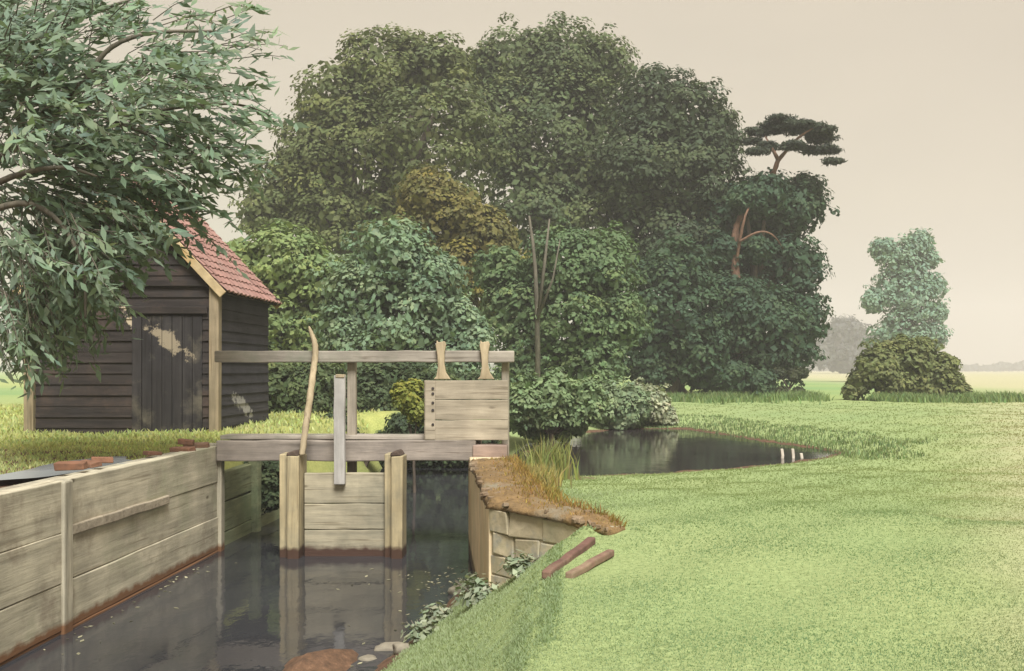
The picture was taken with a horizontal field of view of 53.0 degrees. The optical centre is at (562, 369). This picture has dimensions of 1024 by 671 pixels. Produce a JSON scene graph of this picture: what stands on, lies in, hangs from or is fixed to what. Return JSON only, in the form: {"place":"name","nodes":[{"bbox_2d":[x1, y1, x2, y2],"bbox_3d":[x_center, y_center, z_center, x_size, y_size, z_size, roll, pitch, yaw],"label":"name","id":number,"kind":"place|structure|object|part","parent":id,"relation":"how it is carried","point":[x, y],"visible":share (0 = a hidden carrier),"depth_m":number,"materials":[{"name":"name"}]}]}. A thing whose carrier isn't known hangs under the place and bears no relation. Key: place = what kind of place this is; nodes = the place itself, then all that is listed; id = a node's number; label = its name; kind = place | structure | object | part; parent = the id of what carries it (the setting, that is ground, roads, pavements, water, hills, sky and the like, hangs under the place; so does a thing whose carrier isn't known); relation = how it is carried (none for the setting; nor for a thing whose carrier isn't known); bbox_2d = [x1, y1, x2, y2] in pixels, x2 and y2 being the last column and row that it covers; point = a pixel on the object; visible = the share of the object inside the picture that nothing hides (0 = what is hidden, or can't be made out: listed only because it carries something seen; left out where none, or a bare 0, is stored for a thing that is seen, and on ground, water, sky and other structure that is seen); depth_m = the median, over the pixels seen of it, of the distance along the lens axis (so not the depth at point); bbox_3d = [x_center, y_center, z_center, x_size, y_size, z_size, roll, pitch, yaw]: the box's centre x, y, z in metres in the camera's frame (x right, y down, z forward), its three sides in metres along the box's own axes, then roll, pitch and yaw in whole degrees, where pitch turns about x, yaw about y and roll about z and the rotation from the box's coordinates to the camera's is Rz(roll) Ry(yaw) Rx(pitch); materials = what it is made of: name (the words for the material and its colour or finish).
{"place":"outdoors","nodes":[
{"label":"outdoors","id":0,"kind":"place"},
{"bbox_2d":[0,467,472,670],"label":"water","id":1,"kind":"structure","parent":0,"point":[253,601],"depth_m":9.12,"materials":[{"name":"grey liquid"}]},
{"bbox_2d":[43,566,462,666],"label":"floating leaves","id":2,"kind":"object","parent":1,"relation":"on","point":[78,653],"visible":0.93,"depth_m":10.05,"materials":[{"name":"green plant"}]},
{"bbox_2d":[0,371,1023,670],"bbox_3d":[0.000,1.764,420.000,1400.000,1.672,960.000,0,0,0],"label":"ground","id":3,"kind":"structure","parent":0,"point":[816,381],"depth_m":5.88,"materials":[{"name":"green plant"}]},
{"bbox_2d":[0,456,130,479],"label":"puddle","id":4,"kind":"object","parent":3,"relation":"on","point":[44,470],"visible":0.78,"depth_m":9.20,"materials":[{"name":"liquid"}]},
{"bbox_2d":[0,443,224,665],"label":"revetment wall","id":5,"kind":"structure","parent":3,"relation":"on","point":[78,548],"depth_m":8.79,"materials":[{"name":"beige wood"}]},
{"bbox_2d":[53,460,88,470],"bbox_3d":[-4.198,0.820,8.746,0.260,0.071,0.091,-2,6,-2],"label":"brick","id":6,"kind":"object","parent":5,"relation":"on","point":[68,465],"visible":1,"depth_m":8.70,"materials":[{"name":"red brick"}]},
{"bbox_2d":[81,459,101,467],"bbox_3d":[-4.188,0.832,9.047,0.195,0.048,0.127,3,7,22],"label":"brick","id":7,"kind":"object","parent":5,"relation":"on","point":[93,463],"visible":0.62,"depth_m":9.02,"materials":[{"name":"brick"}]},
{"bbox_2d":[91,457,112,462],"bbox_3d":[-4.209,0.826,9.363,0.190,0.061,0.109,2,-5,-26],"label":"brick","id":8,"kind":"object","parent":5,"relation":"on","point":[106,459],"visible":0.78,"depth_m":9.32,"materials":[{"name":"red brick"}]},
{"bbox_2d":[142,451,161,454],"bbox_3d":[-4.248,0.866,10.603,0.100,0.045,0.175,-1,-5,30],"label":"brick","id":9,"kind":"object","parent":5,"relation":"on","point":[152,453],"visible":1,"depth_m":10.55,"materials":[{"name":"red brick"}]},
{"bbox_2d":[169,446,195,451],"bbox_3d":[-4.119,0.863,11.098,0.254,0.050,0.125,-1,3,15],"label":"brick","id":10,"kind":"object","parent":5,"relation":"on","point":[181,448],"visible":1,"depth_m":11.06,"materials":[{"name":"red brick"}]},
{"bbox_2d":[178,438,194,444],"bbox_3d":[-4.165,0.800,11.331,0.166,0.063,0.122,6,-1,-10],"label":"brick","id":11,"kind":"object","parent":5,"relation":"on","point":[181,441],"visible":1,"depth_m":11.28,"materials":[{"name":"red brick"}]},
{"bbox_2d":[183,442,209,447],"bbox_3d":[-4.128,0.856,11.547,0.273,0.063,0.098,-2,6,-7],"label":"brick","id":12,"kind":"object","parent":5,"relation":"on","point":[202,445],"visible":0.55,"depth_m":11.51,"materials":[{"name":"red brick"}]},
{"bbox_2d":[12,174,281,433],"bbox_3d":[-6.858,-0.972,17.400,3.383,4.192,3.155,0,0,0],"label":"shed","id":13,"kind":"object","parent":3,"relation":"on","point":[167,372],"visible":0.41,"depth_m":15.98,"materials":[{"name":"wood"}]},
{"bbox_3d":[-6.170,0.086,15.985,1.090,1.867,0.049,0,0,0],"label":"door","id":14,"kind":"part","parent":13,"relation":"part of","materials":[{"name":"black wood"}]},
{"bbox_2d":[0,0,308,401],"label":"ash tree","id":15,"kind":"object","parent":3,"relation":"on","point":[53,281],"visible":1,"depth_m":9.77,"materials":[{"name":"green plant"}]},
{"bbox_2d":[0,403,383,487],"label":"bank grass","id":16,"kind":"structure","parent":3,"relation":"on","point":[12,416],"depth_m":14.13,"materials":[{"name":"green plant"}]},
{"bbox_2d":[224,461,279,545],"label":"mossy wall","id":17,"kind":"structure","parent":3,"relation":"on","point":[245,515],"depth_m":12.95,"materials":[{"name":"wood"}]},
{"bbox_2d":[243,461,279,513],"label":"bush","id":18,"kind":"object","parent":3,"relation":"on","point":[270,491],"visible":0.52,"depth_m":13.46,"materials":[{"name":"green plant"}]},
{"bbox_2d":[225,218,346,368],"bbox_3d":[-8.557,-1.758,30.745,4.701,5.828,3.277,0,0,-12],"label":"tree","id":19,"kind":"object","parent":3,"relation":"on","point":[279,272],"visible":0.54,"depth_m":30.14,"materials":[{"name":"green plant"}]},
{"bbox_2d":[268,362,371,412],"bbox_3d":[-5.890,0.382,23.450,2.990,1.482,1.644,0,0,-8],"label":"bush","id":20,"kind":"object","parent":3,"relation":"on","point":[288,386],"visible":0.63,"depth_m":23.01,"materials":[{"name":"green plant"}]},
{"bbox_2d":[279,374,406,558],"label":"sluice gate","id":21,"kind":"structure","parent":3,"relation":"on","point":[339,511],"depth_m":11.52,"materials":[{"name":"beige wood"}]},
{"bbox_2d":[299,326,318,454],"bbox_3d":[-2.871,0.229,11.593,0.126,1.458,0.420,0,0,2],"label":"pole","id":22,"kind":"object","parent":21,"relation":"on","point":[309,400],"visible":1,"depth_m":11.59,"materials":[{"name":"brown wood"}]},
{"bbox_2d":[358,654,376,660],"bbox_3d":[-1.419,2.131,7.448,0.132,0.101,0.172,0,0,33],"label":"stone","id":23,"kind":"object","parent":3,"relation":"on","point":[368,657],"visible":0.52,"depth_m":7.41,"materials":[{"name":"beige stone"}]},
{"bbox_2d":[227,23,523,304],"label":"broadleaf tree","id":24,"kind":"object","parent":3,"relation":"on","point":[317,171],"visible":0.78,"depth_m":45.78,"materials":[{"name":"green plant"}]},
{"bbox_2d":[374,641,398,650],"bbox_3d":[-1.297,2.129,7.722,0.239,0.137,0.181,0,0,0],"label":"stone","id":25,"kind":"object","parent":3,"relation":"on","point":[386,646],"visible":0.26,"depth_m":7.66,"materials":[{"name":"beige stone"}]},
{"bbox_2d":[301,205,499,383],"bbox_3d":[-4.543,-1.758,28.954,5.534,5.778,3.290,0,0,0],"label":"tree","id":26,"kind":"object","parent":3,"relation":"on","point":[395,281],"visible":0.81,"depth_m":28.35,"materials":[{"name":"green plant"}]},
{"bbox_2d":[392,642,409,654],"bbox_3d":[-1.181,2.046,7.502,0.117,0.089,0.154,0,0,-25],"label":"stone","id":27,"kind":"object","parent":3,"relation":"on","point":[398,647],"visible":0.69,"depth_m":7.46,"materials":[{"name":"beige stone"}]},
{"bbox_2d":[389,378,423,492],"bbox_3d":[-2.578,1.418,17.488,0.733,2.565,0.626,0,0,25],"label":"bush","id":28,"kind":"object","parent":3,"relation":"on","point":[407,400],"visible":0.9,"depth_m":17.36,"materials":[{"name":"green plant"}]},
{"bbox_2d":[315,410,499,468],"bbox_3d":[-3.743,1.525,21.251,5.029,1.577,2.651,0,0,0],"label":"bush","id":29,"kind":"object","parent":3,"relation":"on","point":[397,423],"visible":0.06,"depth_m":20.41,"materials":[{"name":"green plant"}]},
{"bbox_2d":[401,617,439,642],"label":"weed","id":30,"kind":"object","parent":3,"relation":"on","point":[418,632],"visible":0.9,"depth_m":7.54,"materials":[{"name":"green plant"}]},
{"bbox_2d":[342,362,510,411],"bbox_3d":[-3.333,0.417,24.613,4.633,1.552,1.920,0,0,0],"label":"bush","id":31,"kind":"object","parent":3,"relation":"on","point":[384,378],"visible":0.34,"depth_m":24.19,"materials":[{"name":"green plant"}]},
{"bbox_2d":[418,600,453,625],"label":"weed","id":32,"kind":"object","parent":3,"relation":"on","point":[436,612],"visible":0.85,"depth_m":8.14,"materials":[{"name":"green plant"}]},
{"bbox_2d":[447,585,461,594],"bbox_3d":[-0.981,2.073,9.601,0.184,0.098,0.142,0,0,8],"label":"stone","id":33,"kind":"object","parent":3,"relation":"on","point":[451,590],"visible":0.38,"depth_m":9.55,"materials":[{"name":"beige stone"}]},
{"bbox_2d":[384,161,530,317],"bbox_3d":[-3.669,-3.295,38.143,6.253,9.044,3.944,0,0,0],"label":"broadleaf tree","id":34,"kind":"object","parent":3,"relation":"on","point":[467,228],"visible":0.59,"depth_m":37.16,"materials":[{"name":"green plant"}]},
{"bbox_2d":[458,572,478,589],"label":"weed","id":35,"kind":"object","parent":3,"relation":"on","point":[469,573],"visible":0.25,"depth_m":9.14,"materials":[{"name":"green plant"}]},
{"bbox_2d":[451,574,499,606],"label":"weed","id":36,"kind":"object","parent":3,"relation":"on","point":[473,595],"visible":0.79,"depth_m":7.49,"materials":[{"name":"green plant"}]},
{"bbox_2d":[0,360,1023,371],"bbox_3d":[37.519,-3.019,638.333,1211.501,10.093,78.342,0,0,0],"label":"treeline","id":37,"kind":"object","parent":3,"relation":"on","point":[1004,366],"visible":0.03,"depth_m":626.32,"materials":[{"name":"green plant"}]},
{"bbox_2d":[468,452,558,593],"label":"sluice pier","id":38,"kind":"structure","parent":3,"relation":"on","point":[491,480],"depth_m":9.08,"materials":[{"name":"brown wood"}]},
{"bbox_2d":[214,350,513,471],"bbox_3d":[-2.297,0.530,12.025,3.471,1.507,0.631,0,0,0],"label":"sluice footbridge","id":39,"kind":"object","parent":38,"relation":"on","point":[319,447],"visible":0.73,"depth_m":11.85,"materials":[{"name":"grey wood"}]},
{"bbox_2d":[424,341,507,439],"bbox_3d":[-1.110,0.240,11.780,0.963,1.152,0.100,0,0,0],"label":"sluice paddle","id":40,"kind":"object","parent":39,"relation":"on","point":[479,419],"visible":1,"depth_m":11.77,"materials":[{"name":"wood"}]},
{"bbox_2d":[496,549,539,577],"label":"weed","id":41,"kind":"object","parent":3,"relation":"on","point":[513,567],"visible":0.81,"depth_m":6.92,"materials":[{"name":"green plant"}]},
{"bbox_2d":[508,460,571,490],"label":"grass tuft","id":42,"kind":"object","parent":3,"relation":"on","point":[547,476],"visible":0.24,"depth_m":10.62,"materials":[{"name":"green plant"}]},
{"bbox_2d":[434,11,653,381],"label":"broadleaf tree","id":43,"kind":"object","parent":3,"relation":"on","point":[548,75],"visible":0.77,"depth_m":49.03,"materials":[{"name":"green plant"}]},
{"bbox_2d":[509,433,579,480],"bbox_3d":[-0.318,1.502,12.747,1.111,1.573,1.972,0,0,0],"label":"grass tuft","id":44,"kind":"object","parent":3,"relation":"on","point":[554,455],"visible":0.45,"depth_m":12.38,"materials":[{"name":"green plant"}]},
{"bbox_2d":[544,483,567,500],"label":"grass tuft","id":45,"kind":"object","parent":3,"relation":"on","point":[558,491],"visible":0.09,"depth_m":9.10,"materials":[{"name":"brown plant"}]},
{"bbox_2d":[485,490,627,587],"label":"wing wall","id":46,"kind":"structure","parent":3,"relation":"on","point":[537,526],"depth_m":7.29,"materials":[{"name":"stone"}]},
{"bbox_2d":[501,367,613,443],"bbox_3d":[-0.189,0.890,22.085,2.590,1.956,1.808,0,0,0],"label":"bush","id":47,"kind":"object","parent":3,"relation":"on","point":[557,406],"visible":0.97,"depth_m":21.72,"materials":[{"name":"green plant"}]},
{"bbox_2d":[461,216,657,387],"bbox_3d":[-0.093,-1.716,33.954,5.991,6.666,4.581,0,0,27],"label":"tree","id":48,"kind":"object","parent":3,"relation":"on","point":[577,278],"visible":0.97,"depth_m":33.11,"materials":[{"name":"green plant"}]},
{"bbox_2d":[542,537,595,578],"bbox_3d":[0.047,1.079,5.915,0.062,0.078,0.969,0,0,16],"label":"timber","id":49,"kind":"object","parent":3,"relation":"on","point":[582,547],"visible":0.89,"depth_m":5.83,"materials":[{"name":"brown wood"}]},
{"bbox_2d":[565,549,613,578],"bbox_3d":[0.158,1.079,5.690,0.053,0.054,0.669,0,0,22],"label":"timber","id":50,"kind":"object","parent":3,"relation":"on","point":[589,564],"visible":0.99,"depth_m":5.62,"materials":[{"name":"brown wood"}]},
{"bbox_2d":[590,378,652,429],"bbox_3d":[1.485,0.963,27.443,2.052,1.460,1.610,0,0,-21],"label":"bush","id":51,"kind":"object","parent":3,"relation":"on","point":[629,407],"visible":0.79,"depth_m":27.11,"materials":[{"name":"green plant"}]},
{"bbox_2d":[622,377,679,424],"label":"bush","id":52,"kind":"object","parent":3,"relation":"on","point":[663,411],"visible":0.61,"depth_m":27.87,"materials":[{"name":"green plant"}]},
{"bbox_2d":[580,61,756,393],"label":"broadleaf tree","id":53,"kind":"object","parent":3,"relation":"on","point":[690,154],"visible":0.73,"depth_m":46.56,"materials":[{"name":"green plant"}]},
{"bbox_2d":[601,227,781,394],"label":"broadleaf tree","id":54,"kind":"object","parent":3,"relation":"on","point":[664,355],"visible":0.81,"depth_m":42.10,"materials":[{"name":"green plant"}]},
{"bbox_2d":[662,167,839,393],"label":"broadleaf tree","id":55,"kind":"object","parent":3,"relation":"on","point":[769,287],"visible":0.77,"depth_m":44.43,"materials":[{"name":"green plant"}]},
{"bbox_2d":[637,413,937,459],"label":"pond reeds","id":56,"kind":"object","parent":3,"relation":"on","point":[878,453],"visible":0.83,"depth_m":22.20,"materials":[{"name":"green plant"}]},
{"bbox_2d":[731,112,847,358],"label":"pine tree","id":57,"kind":"object","parent":3,"relation":"on","point":[817,133],"visible":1,"depth_m":44.29,"materials":[{"name":"green plant"}]},
{"bbox_2d":[771,366,808,392],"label":"sapling","id":58,"kind":"object","parent":3,"relation":"on","point":[794,374],"visible":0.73,"depth_m":42.83,"materials":[{"name":"green plant"}]},
{"bbox_2d":[810,314,873,373],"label":"round tree","id":59,"kind":"object","parent":3,"relation":"on","point":[839,347],"visible":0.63,"depth_m":296.08,"materials":[{"name":"grey plant"}]},
{"bbox_2d":[840,332,972,400],"bbox_3d":[12.922,-0.065,38.658,4.968,2.713,2.312,0,0,-8],"label":"shrub","id":60,"kind":"object","parent":3,"relation":"on","point":[899,362],"visible":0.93,"depth_m":38.08,"materials":[{"name":"green plant"}]},
{"bbox_2d":[859,228,954,351],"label":"slender tree","id":61,"kind":"object","parent":3,"relation":"on","point":[905,285],"visible":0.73,"depth_m":91.06,"materials":[{"name":"green plant"}]},
{"bbox_2d":[0,0,1023,370],"label":"sky","id":62,"kind":"structure","parent":0,"point":[925,98],"materials":[{"name":"beige"}]},
{"bbox_2d":[513,429,836,475],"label":"pond water","id":63,"kind":"structure","parent":0,"point":[634,451],"depth_m":20.01,"materials":[{"name":"grey liquid"}]},
{"bbox_2d":[666,387,1023,405],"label":"rough grass","id":64,"kind":"structure","parent":0,"point":[715,397],"depth_m":37.22,"materials":[{"name":"green plant"}]}
]}

